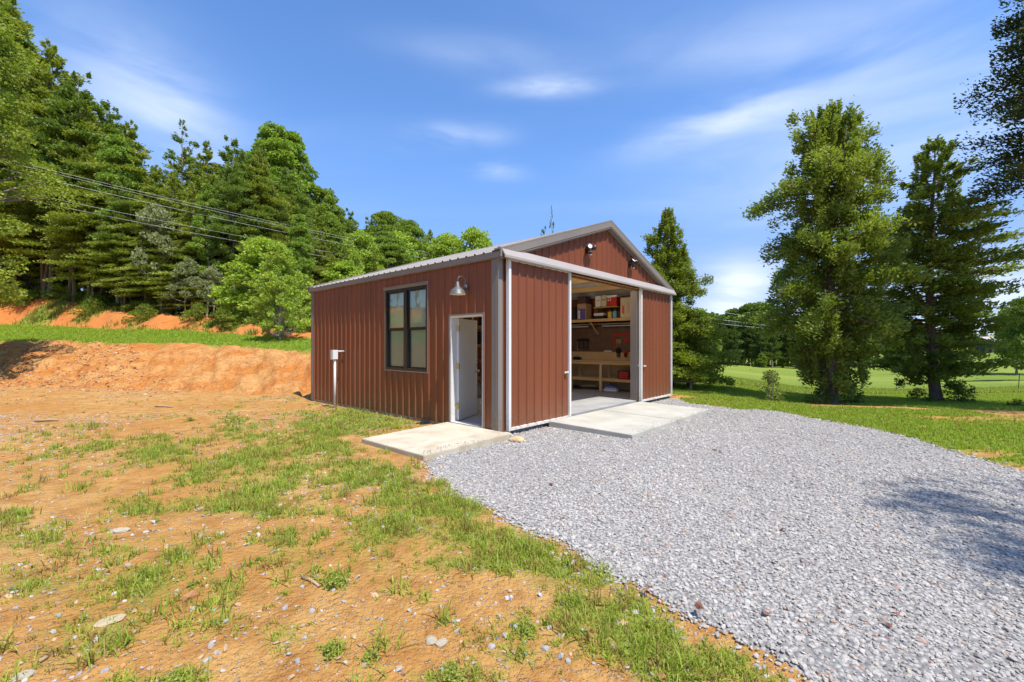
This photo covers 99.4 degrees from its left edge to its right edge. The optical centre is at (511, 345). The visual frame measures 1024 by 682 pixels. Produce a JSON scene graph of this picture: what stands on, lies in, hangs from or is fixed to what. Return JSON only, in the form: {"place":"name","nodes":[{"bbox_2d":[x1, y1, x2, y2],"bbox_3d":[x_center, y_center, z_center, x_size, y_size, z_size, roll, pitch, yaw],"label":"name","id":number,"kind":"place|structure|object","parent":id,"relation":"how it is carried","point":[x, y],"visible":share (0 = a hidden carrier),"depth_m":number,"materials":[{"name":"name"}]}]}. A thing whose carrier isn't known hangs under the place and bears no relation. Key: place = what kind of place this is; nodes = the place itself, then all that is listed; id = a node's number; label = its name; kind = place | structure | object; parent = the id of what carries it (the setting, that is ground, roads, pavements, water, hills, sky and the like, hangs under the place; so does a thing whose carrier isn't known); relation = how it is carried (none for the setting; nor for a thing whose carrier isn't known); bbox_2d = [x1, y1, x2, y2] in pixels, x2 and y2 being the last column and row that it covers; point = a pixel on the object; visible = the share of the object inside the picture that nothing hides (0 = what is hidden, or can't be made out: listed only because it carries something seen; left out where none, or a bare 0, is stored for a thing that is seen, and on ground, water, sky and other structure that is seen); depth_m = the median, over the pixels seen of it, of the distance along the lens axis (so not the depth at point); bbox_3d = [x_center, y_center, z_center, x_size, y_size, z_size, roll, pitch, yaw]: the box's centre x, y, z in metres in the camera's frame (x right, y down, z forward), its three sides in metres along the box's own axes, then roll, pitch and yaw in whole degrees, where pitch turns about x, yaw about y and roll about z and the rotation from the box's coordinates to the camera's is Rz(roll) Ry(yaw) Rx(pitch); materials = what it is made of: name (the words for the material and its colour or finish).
{"place":"outdoors","nodes":[
{"label":"outdoors","id":0,"kind":"place"},
{"bbox_2d":[0,323,310,354],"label":"grass strip","id":1,"kind":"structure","parent":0,"point":[162,336],"depth_m":24.50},
{"bbox_2d":[0,488,786,681],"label":"ground grass","id":2,"kind":"structure","parent":0,"point":[30,585],"depth_m":2.81,"materials":[{"name":"plant"}]},
{"bbox_2d":[0,296,1023,681],"bbox_3d":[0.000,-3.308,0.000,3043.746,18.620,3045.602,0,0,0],"label":"ground","id":3,"kind":"structure","parent":0,"point":[232,376],"depth_m":3.31,"materials":[{"name":"soil"}]},
{"bbox_2d":[0,2,36,170],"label":"pine tree","id":4,"kind":"object","parent":3,"relation":"on","point":[13,12],"visible":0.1,"depth_m":34.32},
{"bbox_2d":[0,0,55,168],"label":"pine tree","id":5,"kind":"object","parent":3,"relation":"on","point":[32,46],"visible":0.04,"depth_m":35.34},
{"bbox_2d":[0,245,67,292],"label":"leafy tree","id":6,"kind":"object","parent":3,"relation":"on","point":[23,285],"visible":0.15,"depth_m":35.37,"materials":[{"name":"green plant"}]},
{"bbox_2d":[0,80,68,296],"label":"pine tree","id":7,"kind":"object","parent":3,"relation":"on","point":[46,272],"visible":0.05,"depth_m":33.56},
{"bbox_2d":[0,83,70,275],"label":"pine tree","id":8,"kind":"object","parent":3,"relation":"on","point":[30,222],"visible":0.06,"depth_m":32.31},
{"bbox_2d":[0,74,75,294],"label":"pine tree","id":9,"kind":"object","parent":3,"relation":"on","point":[35,252],"visible":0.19,"depth_m":32.36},
{"bbox_2d":[0,0,80,308],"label":"leafy tree","id":10,"kind":"object","parent":3,"relation":"on","point":[10,105],"visible":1,"depth_m":18.19,"materials":[{"name":"green plant"}]},
{"bbox_2d":[0,38,96,297],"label":"pine tree","id":11,"kind":"object","parent":3,"relation":"on","point":[50,61],"visible":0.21,"depth_m":33.20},
{"bbox_2d":[1,89,102,300],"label":"pine tree","id":12,"kind":"object","parent":3,"relation":"on","point":[51,112],"visible":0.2,"depth_m":31.80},
{"bbox_2d":[28,246,78,292],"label":"pine tree","id":13,"kind":"object","parent":3,"relation":"on","point":[63,282],"visible":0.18,"depth_m":35.28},
{"bbox_2d":[39,283,78,300],"bbox_3d":[-34.511,-3.990,33.365,2.538,1.665,2.159,0,0,1],"label":"bush","id":14,"kind":"object","parent":3,"relation":"on","point":[56,287],"visible":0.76,"depth_m":32.95,"materials":[{"name":"green plant"}]},
{"bbox_2d":[6,70,118,301],"bbox_3d":[-33.175,-11.908,33.395,6.775,18.265,6.801,0,0,-22],"label":"pine tree","id":15,"kind":"object","parent":3,"relation":"on","point":[74,103],"visible":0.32,"depth_m":32.00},
{"bbox_2d":[30,100,112,296],"bbox_3d":[-32.117,-10.461,33.120,7.802,15.836,6.485,0,0,42],"label":"pine tree","id":16,"kind":"object","parent":3,"relation":"on","point":[93,120],"visible":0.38,"depth_m":31.75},
{"bbox_2d":[32,143,128,298],"bbox_3d":[-30.671,-8.714,32.211,6.755,12.478,6.185,0,0,9],"label":"pine tree","id":17,"kind":"object","parent":3,"relation":"on","point":[72,260],"visible":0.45,"depth_m":31.18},
{"bbox_2d":[69,297,106,314],"bbox_3d":[-29.846,-2.682,30.634,1.941,1.448,1.720,0,0,21],"label":"bush","id":18,"kind":"object","parent":3,"relation":"on","point":[92,304],"visible":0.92,"depth_m":30.56,"materials":[{"name":"green plant"}]},
{"bbox_2d":[73,261,120,298],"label":"leafy tree","id":19,"kind":"object","parent":3,"relation":"on","point":[81,286],"visible":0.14,"depth_m":33.34,"materials":[{"name":"green plant"}]},
{"bbox_2d":[39,119,158,303],"bbox_3d":[-30.220,-9.822,33.393,7.139,15.631,8.588,0,0,23],"label":"pine tree","id":20,"kind":"object","parent":3,"relation":"on","point":[130,135],"visible":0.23,"depth_m":32.16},
{"bbox_2d":[93,614,126,627],"bbox_3d":[-2.275,1.555,2.456,0.142,0.027,0.096,0,0,-40],"label":"rock","id":21,"kind":"object","parent":3,"relation":"on","point":[101,623],"visible":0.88,"depth_m":2.44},
{"bbox_2d":[58,99,163,299],"bbox_3d":[-31.741,-10.799,33.790,6.360,17.148,6.385,0,0,17],"label":"pine tree","id":22,"kind":"object","parent":3,"relation":"on","point":[116,128],"visible":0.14,"depth_m":33.62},
{"bbox_2d":[78,177,151,310],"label":"pine tree","id":23,"kind":"object","parent":3,"relation":"on","point":[107,254],"visible":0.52,"depth_m":30.65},
{"bbox_2d":[88,133,142,310],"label":"leafy tree","id":24,"kind":"object","parent":3,"relation":"on","point":[115,152],"visible":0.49,"depth_m":31.61,"materials":[{"name":"green plant"}]},
{"bbox_2d":[87,173,146,308],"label":"pine tree","id":25,"kind":"object","parent":3,"relation":"on","point":[112,235],"visible":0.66,"depth_m":30.91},
{"bbox_2d":[87,164,179,300],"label":"pine tree","id":26,"kind":"object","parent":3,"relation":"on","point":[153,179],"visible":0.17,"depth_m":32.19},
{"bbox_2d":[105,203,167,311],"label":"pine tree","id":27,"kind":"object","parent":3,"relation":"on","point":[140,277],"visible":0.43,"depth_m":30.67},
{"bbox_2d":[120,304,158,321],"bbox_3d":[-25.152,-2.156,29.456,1.941,1.448,1.720,0,0,19],"label":"bush","id":28,"kind":"object","parent":3,"relation":"on","point":[150,309],"visible":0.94,"depth_m":29.40,"materials":[{"name":"green plant"}]},
{"bbox_2d":[1,292,309,337],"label":"bank weeds","id":29,"kind":"object","parent":3,"relation":"on","point":[78,319],"visible":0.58,"depth_m":30.19,"materials":[{"name":"green plant"}]},
{"bbox_2d":[131,203,184,313],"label":"silver leaf tree","id":30,"kind":"object","parent":3,"relation":"on","point":[153,213],"visible":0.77,"depth_m":30.20,"materials":[{"name":"green plant"}]},
{"bbox_2d":[109,171,211,314],"bbox_3d":[-25.086,-7.345,31.523,6.261,10.994,5.732,0,0,-39],"label":"pine tree","id":31,"kind":"object","parent":3,"relation":"on","point":[169,182],"visible":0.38,"depth_m":31.07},
{"bbox_2d":[142,207,182,311],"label":"pine tree","id":32,"kind":"object","parent":3,"relation":"on","point":[153,256],"visible":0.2,"depth_m":31.08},
{"bbox_2d":[142,285,193,316],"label":"leafy tree","id":33,"kind":"object","parent":3,"relation":"on","point":[156,303],"visible":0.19,"depth_m":32.12,"materials":[{"name":"green plant"}]},
{"bbox_2d":[149,118,201,315],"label":"pine tree","id":34,"kind":"object","parent":3,"relation":"on","point":[172,153],"visible":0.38,"depth_m":37.36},
{"bbox_2d":[160,147,199,199],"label":"pine tree","id":35,"kind":"object","parent":3,"relation":"on","point":[185,176],"visible":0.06,"depth_m":43.48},
{"bbox_2d":[163,257,202,315],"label":"silver leaf tree","id":36,"kind":"object","parent":3,"relation":"on","point":[186,263],"visible":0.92,"depth_m":29.92,"materials":[{"name":"green plant"}]},
{"bbox_2d":[143,184,228,316],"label":"pine tree","id":37,"kind":"object","parent":3,"relation":"on","point":[187,229],"visible":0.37,"depth_m":30.83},
{"bbox_2d":[153,254,219,309],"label":"pine tree","id":38,"kind":"object","parent":3,"relation":"on","point":[196,299],"visible":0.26,"depth_m":30.85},
{"bbox_2d":[177,302,209,320],"bbox_3d":[-20.863,-2.149,28.489,1.720,1.448,1.941,0,0,-34],"label":"bush","id":39,"kind":"object","parent":3,"relation":"on","point":[194,312],"visible":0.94,"depth_m":28.35,"materials":[{"name":"green plant"}]},
{"bbox_2d":[185,183,230,316],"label":"leafy tree","id":40,"kind":"object","parent":3,"relation":"on","point":[207,196],"visible":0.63,"depth_m":30.93,"materials":[{"name":"green plant"}]},
{"bbox_2d":[180,140,238,317],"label":"pine tree","id":41,"kind":"object","parent":3,"relation":"on","point":[208,158],"visible":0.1,"depth_m":35.79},
{"bbox_2d":[196,265,224,311],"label":"silver leaf tree","id":42,"kind":"object","parent":3,"relation":"on","point":[211,272],"visible":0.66,"depth_m":28.78,"materials":[{"name":"green plant"}]},
{"bbox_2d":[7,394,422,430],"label":"ground grass","id":43,"kind":"structure","parent":3,"relation":"on","point":[344,414],"depth_m":9.25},
{"bbox_2d":[201,135,245,180],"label":"pine tree","id":44,"kind":"object","parent":3,"relation":"on","point":[222,153],"visible":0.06,"depth_m":39.43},
{"bbox_2d":[1,428,447,496],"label":"ground grass","id":45,"kind":"structure","parent":3,"relation":"on","point":[373,473],"depth_m":5.72,"materials":[{"name":"plant"}]},
{"bbox_2d":[215,308,240,328],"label":"bush","id":46,"kind":"object","parent":3,"relation":"on","point":[227,312],"visible":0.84,"depth_m":26.43,"materials":[{"name":"green plant"}]},
{"bbox_2d":[196,153,265,287],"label":"pine tree","id":47,"kind":"object","parent":3,"relation":"on","point":[231,229],"visible":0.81,"depth_m":31.28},
{"bbox_2d":[209,149,275,307],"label":"pine tree","id":48,"kind":"object","parent":3,"relation":"on","point":[247,173],"visible":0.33,"depth_m":32.60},
{"bbox_2d":[228,147,291,314],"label":"pine tree","id":49,"kind":"object","parent":3,"relation":"on","point":[260,163],"visible":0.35,"depth_m":33.07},
{"bbox_2d":[207,236,313,324],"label":"leafy tree","id":50,"kind":"object","parent":3,"relation":"on","point":[254,253],"visible":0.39,"depth_m":27.33,"materials":[{"name":"green plant"}]},
{"bbox_2d":[234,145,292,239],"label":"pine tree","id":51,"kind":"object","parent":3,"relation":"on","point":[275,183],"visible":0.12,"depth_m":34.28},
{"bbox_2d":[218,157,317,297],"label":"pine tree","id":52,"kind":"object","parent":3,"relation":"on","point":[278,236],"visible":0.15,"depth_m":33.58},
{"bbox_2d":[244,121,308,221],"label":"leafy tree","id":53,"kind":"object","parent":3,"relation":"on","point":[276,146],"visible":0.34,"depth_m":40.62,"materials":[{"name":"green plant"}]},
{"bbox_2d":[245,240,310,340],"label":"leafy tree","id":54,"kind":"object","parent":3,"relation":"on","point":[279,252],"visible":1,"depth_m":22.01,"materials":[{"name":"green plant"}]},
{"bbox_2d":[270,166,321,263],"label":"pine tree","id":55,"kind":"object","parent":3,"relation":"on","point":[286,188],"visible":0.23,"depth_m":36.39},
{"bbox_2d":[274,131,319,224],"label":"leafy tree","id":56,"kind":"object","parent":3,"relation":"on","point":[305,175],"visible":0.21,"depth_m":43.48,"materials":[{"name":"green plant"}]},
{"bbox_2d":[276,189,317,278],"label":"pine tree","id":57,"kind":"object","parent":3,"relation":"on","point":[291,199],"visible":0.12,"depth_m":35.93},
{"bbox_2d":[286,214,315,303],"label":"leafy tree","id":58,"kind":"object","parent":3,"relation":"on","point":[299,244],"visible":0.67,"depth_m":31.55,"materials":[{"name":"green plant"}]},
{"bbox_2d":[310,229,338,297],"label":"pine tree","id":59,"kind":"object","parent":3,"relation":"on","point":[321,254],"visible":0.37,"depth_m":40.26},
{"bbox_2d":[293,260,365,327],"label":"leafy tree","id":60,"kind":"object","parent":3,"relation":"on","point":[342,266],"visible":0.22,"depth_m":26.13,"materials":[{"name":"green plant"}]},
{"bbox_2d":[315,637,346,659],"bbox_3d":[-0.935,1.556,2.214,0.181,0.086,0.161,0,0,-22],"label":"weed","id":61,"kind":"object","parent":3,"relation":"on","point":[327,646],"visible":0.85,"depth_m":2.21,"materials":[{"name":"green plant"}]},
{"bbox_2d":[314,213,349,262],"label":"leafy tree","id":62,"kind":"object","parent":3,"relation":"on","point":[335,229],"visible":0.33,"depth_m":43.21,"materials":[{"name":"green plant"}]},
{"bbox_2d":[0,340,666,681],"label":"soil clods","id":63,"kind":"object","parent":3,"relation":"on","point":[192,594],"visible":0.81,"depth_m":15.12,"materials":[{"name":"soil"}]},
{"bbox_2d":[308,185,359,256],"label":"leafy tree","id":64,"kind":"object","parent":3,"relation":"on","point":[325,200],"visible":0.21,"depth_m":45.56,"materials":[{"name":"green plant"}]},
{"bbox_2d":[319,570,350,590],"bbox_3d":[-1.152,1.539,2.842,0.210,0.113,0.237,0,0,-6],"label":"weed","id":65,"kind":"object","parent":3,"relation":"on","point":[334,578],"visible":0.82,"depth_m":2.80,"materials":[{"name":"green plant"}]},
{"bbox_2d":[345,250,363,277],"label":"leafy tree","id":66,"kind":"object","parent":3,"relation":"on","point":[354,257],"visible":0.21,"depth_m":26.77,"materials":[{"name":"green plant"}]},
{"bbox_2d":[335,229,384,273],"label":"leafy tree","id":67,"kind":"object","parent":3,"relation":"on","point":[362,239],"visible":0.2,"depth_m":39.30,"materials":[{"name":"green plant"}]},
{"bbox_2d":[0,419,751,681],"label":"grass tufts","id":68,"kind":"object","parent":3,"relation":"on","point":[326,481],"visible":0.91,"depth_m":3.47,"materials":[{"name":"plant"}]},
{"bbox_2d":[361,210,407,250],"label":"leafy tree","id":69,"kind":"object","parent":3,"relation":"on","point":[387,221],"visible":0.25,"depth_m":49.02,"materials":[{"name":"green plant"}]},
{"bbox_2d":[374,230,403,268],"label":"leafy tree","id":70,"kind":"object","parent":3,"relation":"on","point":[381,236],"visible":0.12,"depth_m":43.34,"materials":[{"name":"green plant"}]},
{"bbox_2d":[373,238,415,268],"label":"leafy tree","id":71,"kind":"object","parent":3,"relation":"on","point":[397,246],"visible":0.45,"depth_m":41.66,"materials":[{"name":"green plant"}]},
{"bbox_2d":[0,390,795,681],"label":"pebbles","id":72,"kind":"object","parent":3,"relation":"on","point":[545,648],"visible":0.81,"depth_m":2.80,"materials":[{"name":"stone"}]},
{"bbox_2d":[380,230,418,261],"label":"leafy tree","id":73,"kind":"object","parent":3,"relation":"on","point":[399,235],"visible":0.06,"depth_m":46.45,"materials":[{"name":"green plant"}]},
{"bbox_2d":[401,219,434,259],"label":"leafy tree","id":74,"kind":"object","parent":3,"relation":"on","point":[413,230],"visible":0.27,"depth_m":54.04,"materials":[{"name":"green plant"}]},
{"bbox_2d":[361,422,510,460],"bbox_3d":[-1.239,1.582,7.213,1.670,0.190,1.810,0,0,42],"label":"concrete pad","id":75,"kind":"object","parent":3,"relation":"on","point":[416,442],"visible":0.63,"depth_m":6.98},
{"bbox_2d":[420,232,462,260],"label":"leafy tree","id":76,"kind":"object","parent":3,"relation":"on","point":[443,242],"visible":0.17,"depth_m":39.24,"materials":[{"name":"green plant"}]},
{"bbox_2d":[439,660,470,681],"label":"weed","id":77,"kind":"object","parent":3,"relation":"on","point":[453,670],"visible":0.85,"depth_m":2.04,"materials":[{"name":"green plant"}]},
{"bbox_2d":[452,226,492,253],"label":"leafy tree","id":78,"kind":"object","parent":3,"relation":"on","point":[477,239],"visible":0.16,"depth_m":37.18,"materials":[{"name":"green plant"}]},
{"bbox_2d":[308,220,675,433],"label":"metal building","id":79,"kind":"structure","parent":3,"relation":"on","point":[404,337],"depth_m":9.23,"materials":[{"name":"red metal"}]},
{"bbox_2d":[385,285,426,371],"bbox_3d":[-2.282,-0.348,9.417,1.550,1.790,0.094,0,0,42],"label":"window","id":80,"kind":"structure","parent":79,"relation":"in","point":[395,341],"depth_m":9.38,"materials":[{"name":"black plastic"}]},
{"bbox_2d":[456,318,479,419],"bbox_3d":[-0.919,0.467,8.866,0.194,1.990,0.874,0,0,21],"label":"walk door","id":81,"kind":"structure","parent":79,"relation":"in","point":[466,366],"depth_m":8.79,"materials":[{"name":"paint"}]},
{"bbox_2d":[506,258,570,430],"bbox_3d":[0.571,-0.016,8.355,0.095,3.055,1.940,0,0,42],"label":"sliding door","id":82,"kind":"structure","parent":79,"relation":"in","point":[538,297],"depth_m":8.25,"materials":[{"name":"red metal"}]},
{"bbox_2d":[571,322,629,351],"bbox_3d":[2.789,-0.266,14.898,3.800,0.955,0.025,0,0,42],"label":"pegboard","id":83,"kind":"object","parent":79,"relation":"attached to","point":[606,332],"visible":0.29,"depth_m":14.71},
{"bbox_2d":[571,351,629,390],"bbox_3d":[2.578,0.847,14.661,3.600,1.260,0.670,0,0,42],"label":"workbench","id":84,"kind":"object","parent":79,"relation":"on","point":[609,359],"visible":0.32,"depth_m":14.39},
{"bbox_2d":[571,317,629,334],"bbox_3d":[2.114,-0.618,15.155,5.050,0.510,0.550,0,0,42],"label":"wall shelf","id":85,"kind":"object","parent":79,"relation":"attached to","point":[601,320],"depth_m":14.18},
{"bbox_2d":[620,297,629,317],"bbox_3d":[3.599,-1.184,13.575,0.370,0.620,0.174,0,0,42],"label":"cardboard box","id":86,"kind":"object","parent":85,"relation":"on","point":[624,307],"visible":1,"depth_m":13.52,"materials":[{"name":"beige"}]},
{"bbox_2d":[639,288,671,401],"bbox_3d":[4.116,-0.016,12.334,0.095,3.055,2.100,0,0,42],"label":"sliding door","id":87,"kind":"structure","parent":79,"relation":"in","point":[655,307],"depth_m":12.24,"materials":[{"name":"red metal"}]},
{"bbox_2d":[549,410,676,438],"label":"concrete ramp","id":88,"kind":"structure","parent":3,"relation":"on","point":[612,423],"depth_m":8.34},
{"bbox_2d":[603,402,708,422],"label":"concrete ramp","id":89,"kind":"structure","parent":3,"relation":"on","point":[666,411],"depth_m":9.97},
{"bbox_2d":[640,207,755,387],"bbox_3d":[6.289,-1.792,17.514,6.218,7.525,4.762,0,0,33],"label":"cedar tree","id":90,"kind":"object","parent":3,"relation":"on","point":[691,357],"visible":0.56,"depth_m":16.69,"materials":[{"name":"plant"}]},
{"bbox_2d":[721,316,743,357],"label":"tree","id":91,"kind":"object","parent":3,"relation":"on","point":[732,340],"visible":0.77,"depth_m":98.89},
{"bbox_2d":[737,314,756,361],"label":"tree","id":92,"kind":"object","parent":3,"relation":"on","point":[745,337],"visible":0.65,"depth_m":102.05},
{"bbox_2d":[741,313,764,365],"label":"tree","id":93,"kind":"object","parent":3,"relation":"on","point":[751,338],"visible":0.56,"depth_m":101.59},
{"bbox_2d":[731,302,783,363],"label":"tree","id":94,"kind":"object","parent":3,"relation":"on","point":[746,307],"visible":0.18,"depth_m":105.72,"materials":[{"name":"green plant"}]},
{"bbox_2d":[747,318,772,366],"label":"tree","id":95,"kind":"object","parent":3,"relation":"on","point":[762,344],"visible":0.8,"depth_m":97.83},
{"bbox_2d":[735,301,793,367],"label":"tree","id":96,"kind":"object","parent":3,"relation":"on","point":[780,362],"visible":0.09,"depth_m":103.36,"materials":[{"name":"green plant"}]},
{"bbox_2d":[755,369,784,400],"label":"sapling","id":97,"kind":"object","parent":3,"relation":"on","point":[770,377],"visible":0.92,"depth_m":12.51,"materials":[{"name":"green plant"}]},
{"bbox_2d":[758,321,784,367],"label":"tree","id":98,"kind":"object","parent":3,"relation":"on","point":[775,345],"visible":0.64,"depth_m":97.75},
{"bbox_2d":[800,387,835,403],"bbox_3d":[9.531,1.666,13.565,1.058,0.778,0.731,0,0,44],"label":"bush","id":99,"kind":"object","parent":3,"relation":"on","point":[822,397],"visible":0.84,"depth_m":13.47,"materials":[{"name":"green plant"}]},
{"bbox_2d":[739,95,956,402],"bbox_3d":[10.394,-2.865,13.815,5.337,10.251,5.522,0,0,-29],"label":"cedar tree","id":100,"kind":"object","parent":3,"relation":"on","point":[818,298],"visible":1,"depth_m":13.34,"materials":[{"name":"plant"}]},
{"bbox_2d":[906,387,936,402],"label":"bush","id":101,"kind":"object","parent":3,"relation":"on","point":[911,394],"visible":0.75,"depth_m":14.39,"materials":[{"name":"green plant"}]},
{"bbox_2d":[856,134,1023,401],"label":"cedar tree","id":102,"kind":"object","parent":3,"relation":"on","point":[946,362],"visible":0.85,"depth_m":14.11,"materials":[{"name":"plant"}]},
{"bbox_2d":[937,379,977,402],"bbox_3d":[14.814,1.643,14.442,1.443,1.061,0.997,0,0,-9],"label":"bush","id":103,"kind":"object","parent":3,"relation":"on","point":[966,398],"visible":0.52,"depth_m":14.40,"materials":[{"name":"green plant"}]},
{"bbox_2d":[947,0,1023,214],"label":"pine tree","id":104,"kind":"object","parent":3,"relation":"on","point":[1014,101],"visible":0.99,"depth_m":12.17,"materials":[{"name":"plant"}]},
{"bbox_2d":[993,296,1023,370],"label":"tree","id":105,"kind":"object","parent":3,"relation":"on","point":[1017,336],"visible":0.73,"depth_m":50.06,"materials":[{"name":"green plant"}]},
{"bbox_2d":[8,0,1023,334],"label":"sky","id":106,"kind":"structure","parent":0,"point":[442,116],"materials":[{"name":"blue"}]},
{"bbox_2d":[396,398,1023,681],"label":"gravel driveway","id":107,"kind":"structure","parent":0,"point":[955,651],"depth_m":3.71,"materials":[{"name":"gravel"}]},
{"bbox_2d":[651,382,1023,466],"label":"verge grass","id":108,"kind":"structure","parent":0,"point":[991,401],"depth_m":10.03,"materials":[{"name":"plant"}]},
{"bbox_2d":[711,375,1023,393],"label":"meadow grass","id":109,"kind":"structure","parent":0,"point":[868,390],"depth_m":27.07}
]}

